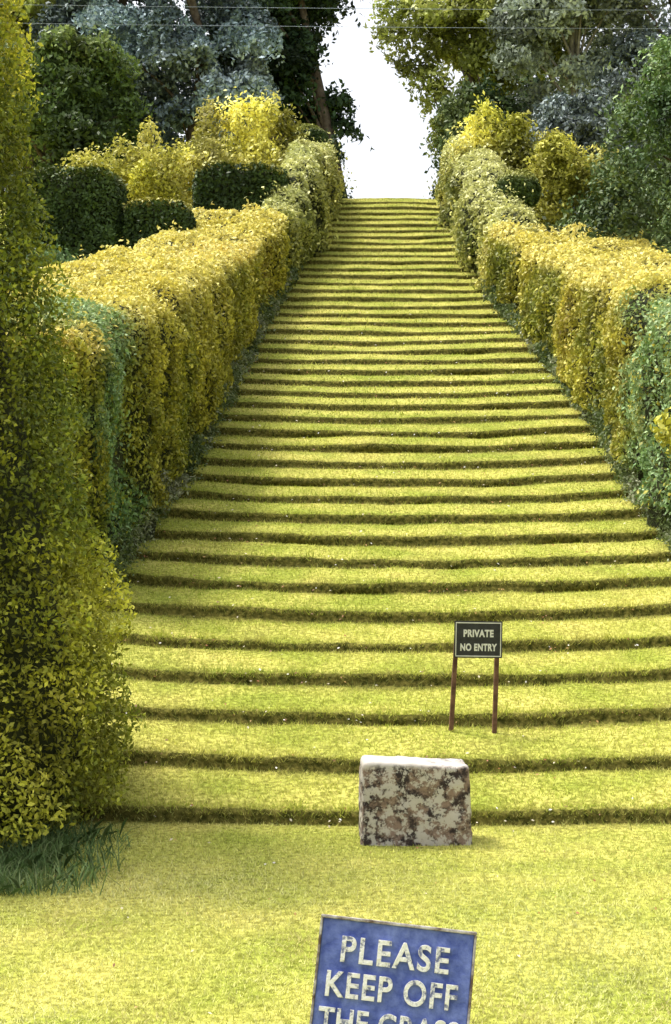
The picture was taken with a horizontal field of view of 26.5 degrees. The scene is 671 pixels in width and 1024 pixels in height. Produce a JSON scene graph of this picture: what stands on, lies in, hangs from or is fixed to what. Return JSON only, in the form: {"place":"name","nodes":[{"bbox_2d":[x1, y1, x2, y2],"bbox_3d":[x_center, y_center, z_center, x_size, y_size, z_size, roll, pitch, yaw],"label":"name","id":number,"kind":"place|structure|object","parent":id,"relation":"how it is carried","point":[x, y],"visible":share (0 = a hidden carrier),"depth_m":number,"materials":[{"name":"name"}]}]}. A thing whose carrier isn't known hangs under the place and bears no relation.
{"place":"outdoors","nodes":[
{"label":"outdoors","id":0,"kind":"place"},
{"bbox_2d":[0,197,670,1023],"bbox_3d":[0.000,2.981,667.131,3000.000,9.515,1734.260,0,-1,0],"label":"ground","id":1,"kind":"structure","parent":0,"point":[280,538],"depth_m":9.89,"materials":[{"name":"green plant"}]},
{"bbox_2d":[0,224,79,290],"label":"laurel shrub","id":2,"kind":"object","parent":1,"relation":"on","point":[59,256],"visible":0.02,"depth_m":20.86,"materials":[{"name":"green plant"}]},
{"bbox_2d":[0,0,82,169],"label":"beech tree","id":3,"kind":"object","parent":1,"relation":"on","point":[31,8],"visible":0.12,"depth_m":42.21,"materials":[{"name":"green plant"}]},
{"bbox_2d":[0,157,134,261],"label":"clipped yew hedge","id":4,"kind":"object","parent":1,"relation":"on","point":[85,205],"visible":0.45,"depth_m":24.09,"materials":[{"name":"green plant"}]},
{"bbox_2d":[0,815,139,895],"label":"long grass tuft","id":5,"kind":"object","parent":1,"relation":"on","point":[41,853],"visible":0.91,"depth_m":6.57,"materials":[{"name":"green plant"}]},
{"bbox_2d":[0,0,146,847],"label":"golden cypress tree","id":6,"kind":"object","parent":1,"relation":"on","point":[43,739],"visible":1,"depth_m":7.37,"materials":[{"name":"green plant"}]},
{"bbox_2d":[0,24,157,189],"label":"yew tree","id":7,"kind":"object","parent":1,"relation":"on","point":[80,70],"visible":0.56,"depth_m":37.39,"materials":[{"name":"green plant"}]},
{"bbox_2d":[1,66,203,190],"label":"distant woodland","id":8,"kind":"object","parent":1,"relation":"on","point":[181,139],"depth_m":59.08,"materials":[{"name":"green plant"}]},
{"bbox_2d":[24,0,186,157],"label":"blue spruce tree","id":9,"kind":"object","parent":1,"relation":"on","point":[88,16],"visible":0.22,"depth_m":40.97,"materials":[{"name":"green plant"}]},
{"bbox_2d":[4,198,301,595],"bbox_3d":[-2.197,-2.417,18.624,2.356,6.958,15.802,0,-1,3],"label":"golden privet hedge","id":10,"kind":"object","parent":1,"relation":"on","point":[161,325],"visible":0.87,"depth_m":13.54,"materials":[{"name":"yellow plant"}]},
{"bbox_2d":[115,194,204,249],"bbox_3d":[-3.012,-4.368,24.419,1.519,2.197,1.129,0,-1,0],"label":"clipped box hedge","id":11,"kind":"object","parent":1,"relation":"on","point":[142,218],"visible":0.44,"depth_m":24.07,"materials":[{"name":"green plant"}]},
{"bbox_2d":[95,0,285,157],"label":"blue spruce tree","id":12,"kind":"object","parent":1,"relation":"on","point":[180,53],"visible":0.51,"depth_m":39.43,"materials":[{"name":"green plant"}]},
{"bbox_2d":[54,87,331,209],"bbox_3d":[-2.997,-7.229,30.622,6.114,4.159,3.432,0,-1,-25],"label":"golden elder shrub","id":13,"kind":"object","parent":1,"relation":"on","point":[147,170],"visible":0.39,"depth_m":30.00,"materials":[{"name":"yellow plant"}]},
{"bbox_2d":[101,260,303,594],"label":"edging plants","id":14,"kind":"object","parent":1,"relation":"on","point":[240,368],"visible":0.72,"depth_m":15.08,"materials":[{"name":"green plant"}]},
{"bbox_2d":[188,155,292,215],"bbox_3d":[-1.778,-5.619,27.626,2.260,2.449,1.552,0,-1,0],"label":"clipped yew hedge","id":15,"kind":"object","parent":1,"relation":"on","point":[226,185],"visible":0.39,"depth_m":27.11,"materials":[{"name":"green plant"}]},
{"bbox_2d":[176,0,373,196],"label":"cedar tree","id":16,"kind":"object","parent":1,"relation":"on","point":[297,77],"visible":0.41,"depth_m":42.52,"materials":[{"name":"green plant"}]},
{"bbox_2d":[246,127,358,276],"bbox_3d":[-0.556,-6.518,29.886,1.791,5.241,9.102,0,-1,5],"label":"mixed shrub hedge","id":17,"kind":"object","parent":1,"relation":"on","point":[311,196],"visible":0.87,"depth_m":28.21,"materials":[{"name":"green plant"}]},
{"bbox_2d":[290,123,328,145],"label":"topiary bush","id":18,"kind":"object","parent":1,"relation":"on","point":[317,133],"visible":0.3,"depth_m":32.97,"materials":[{"name":"green plant"}]},
{"bbox_2d":[326,128,353,198],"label":"holly shrub","id":19,"kind":"object","parent":1,"relation":"on","point":[341,155],"visible":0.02,"depth_m":36.83,"materials":[{"name":"green plant"}]},
{"bbox_2d":[53,315,662,1013],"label":"fallen leaves","id":20,"kind":"object","parent":1,"relation":"on","point":[365,647],"visible":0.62,"depth_m":10.18,"materials":[{"name":"brown plant"}]},
{"bbox_2d":[309,914,476,1023],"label":"keep off grass sign","id":21,"kind":"object","parent":1,"relation":"on","point":[368,971],"visible":1,"depth_m":4.06,"materials":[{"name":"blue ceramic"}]},
{"bbox_2d":[359,755,472,845],"bbox_3d":[0.405,1.492,7.237,0.574,0.492,0.275,0,-1,-2],"label":"stone block","id":22,"kind":"object","parent":1,"relation":"on","point":[409,801],"depth_m":7.11,"materials":[{"name":"grey stone"}]},
{"bbox_2d":[429,160,440,198],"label":"holly shrub","id":23,"kind":"object","parent":1,"relation":"on","point":[433,191],"visible":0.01,"depth_m":36.96,"materials":[{"name":"green plant"}]},
{"bbox_2d":[419,69,530,173],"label":"holly tree","id":24,"kind":"object","parent":1,"relation":"on","point":[459,106],"visible":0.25,"depth_m":40.48,"materials":[{"name":"green plant"}]},
{"bbox_2d":[449,621,502,732],"bbox_3d":[0.851,1.117,8.704,0.326,0.900,0.036,1,-1,-3],"label":"private no entry sign","id":25,"kind":"object","parent":1,"relation":"on","point":[477,639],"visible":1,"depth_m":8.69,"materials":[{"name":"black metal"}]},
{"bbox_2d":[363,0,590,163],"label":"oak tree","id":26,"kind":"object","parent":1,"relation":"on","point":[462,51],"visible":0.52,"depth_m":42.55,"materials":[{"name":"green plant"}]},
{"bbox_2d":[421,120,546,292],"bbox_3d":[2.922,-6.394,29.094,2.018,6.123,10.667,0,-1,0],"label":"mixed shrub hedge","id":27,"kind":"object","parent":1,"relation":"on","point":[470,209],"visible":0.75,"depth_m":26.76,"materials":[{"name":"green plant"}]},
{"bbox_2d":[493,168,541,208],"bbox_3d":[3.383,-5.444,26.647,0.973,1.977,0.931,0,-1,0],"label":"topiary bush","id":28,"kind":"object","parent":1,"relation":"on","point":[529,179],"visible":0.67,"depth_m":26.35,"materials":[{"name":"green plant"}]},
{"bbox_2d":[442,90,635,229],"bbox_3d":[4.325,-7.195,30.141,4.150,3.641,2.532,0,-1,43],"label":"golden elder shrub","id":29,"kind":"object","parent":1,"relation":"on","point":[557,173],"visible":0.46,"depth_m":29.58,"materials":[{"name":"yellow plant"}]},
{"bbox_2d":[434,34,670,198],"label":"distant woodland","id":30,"kind":"object","parent":1,"relation":"on","point":[536,79],"depth_m":57.80,"materials":[{"name":"green plant"}]},
{"bbox_2d":[478,279,670,561],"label":"edging plants","id":31,"kind":"object","parent":1,"relation":"on","point":[550,361],"visible":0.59,"depth_m":15.95,"materials":[{"name":"green plant"}]},
{"bbox_2d":[479,215,670,531],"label":"golden privet hedge","id":32,"kind":"object","parent":1,"relation":"on","point":[598,311],"visible":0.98,"depth_m":16.53,"materials":[{"name":"yellow plant"}]},
{"bbox_2d":[480,0,670,141],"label":"ash tree","id":33,"kind":"object","parent":1,"relation":"on","point":[576,70],"visible":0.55,"depth_m":40.33,"materials":[{"name":"green plant"}]},
{"bbox_2d":[525,62,669,215],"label":"pine tree","id":34,"kind":"object","parent":1,"relation":"on","point":[577,118],"visible":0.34,"depth_m":32.34,"materials":[{"name":"green plant"}]},
{"bbox_2d":[537,164,670,238],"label":"shrub border","id":35,"kind":"object","parent":1,"relation":"on","point":[569,221],"visible":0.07,"depth_m":28.20,"materials":[{"name":"green plant"}]},
{"bbox_2d":[558,25,670,253],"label":"yew tree","id":36,"kind":"object","parent":1,"relation":"on","point":[655,109],"visible":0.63,"depth_m":22.02,"materials":[{"name":"green plant"}]},
{"bbox_2d":[589,0,670,172],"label":"ash tree","id":37,"kind":"object","parent":1,"relation":"on","point":[638,43],"visible":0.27,"depth_m":39.51,"materials":[{"name":"green plant"}]},
{"bbox_2d":[649,407,670,457],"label":"yellow dogwood spray","id":38,"kind":"object","parent":1,"relation":"on","point":[664,438],"visible":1,"depth_m":11.29,"materials":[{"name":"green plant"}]},
{"bbox_2d":[0,4,670,28],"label":"overhead wires","id":39,"kind":"object","parent":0,"point":[352,8],"visible":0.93,"depth_m":36.11,"materials":[{"name":"metal"}]},
{"bbox_2d":[127,0,670,198],"label":"sky","id":40,"kind":"structure","parent":0,"point":[396,166],"materials":[{"name":"white"}]}
]}

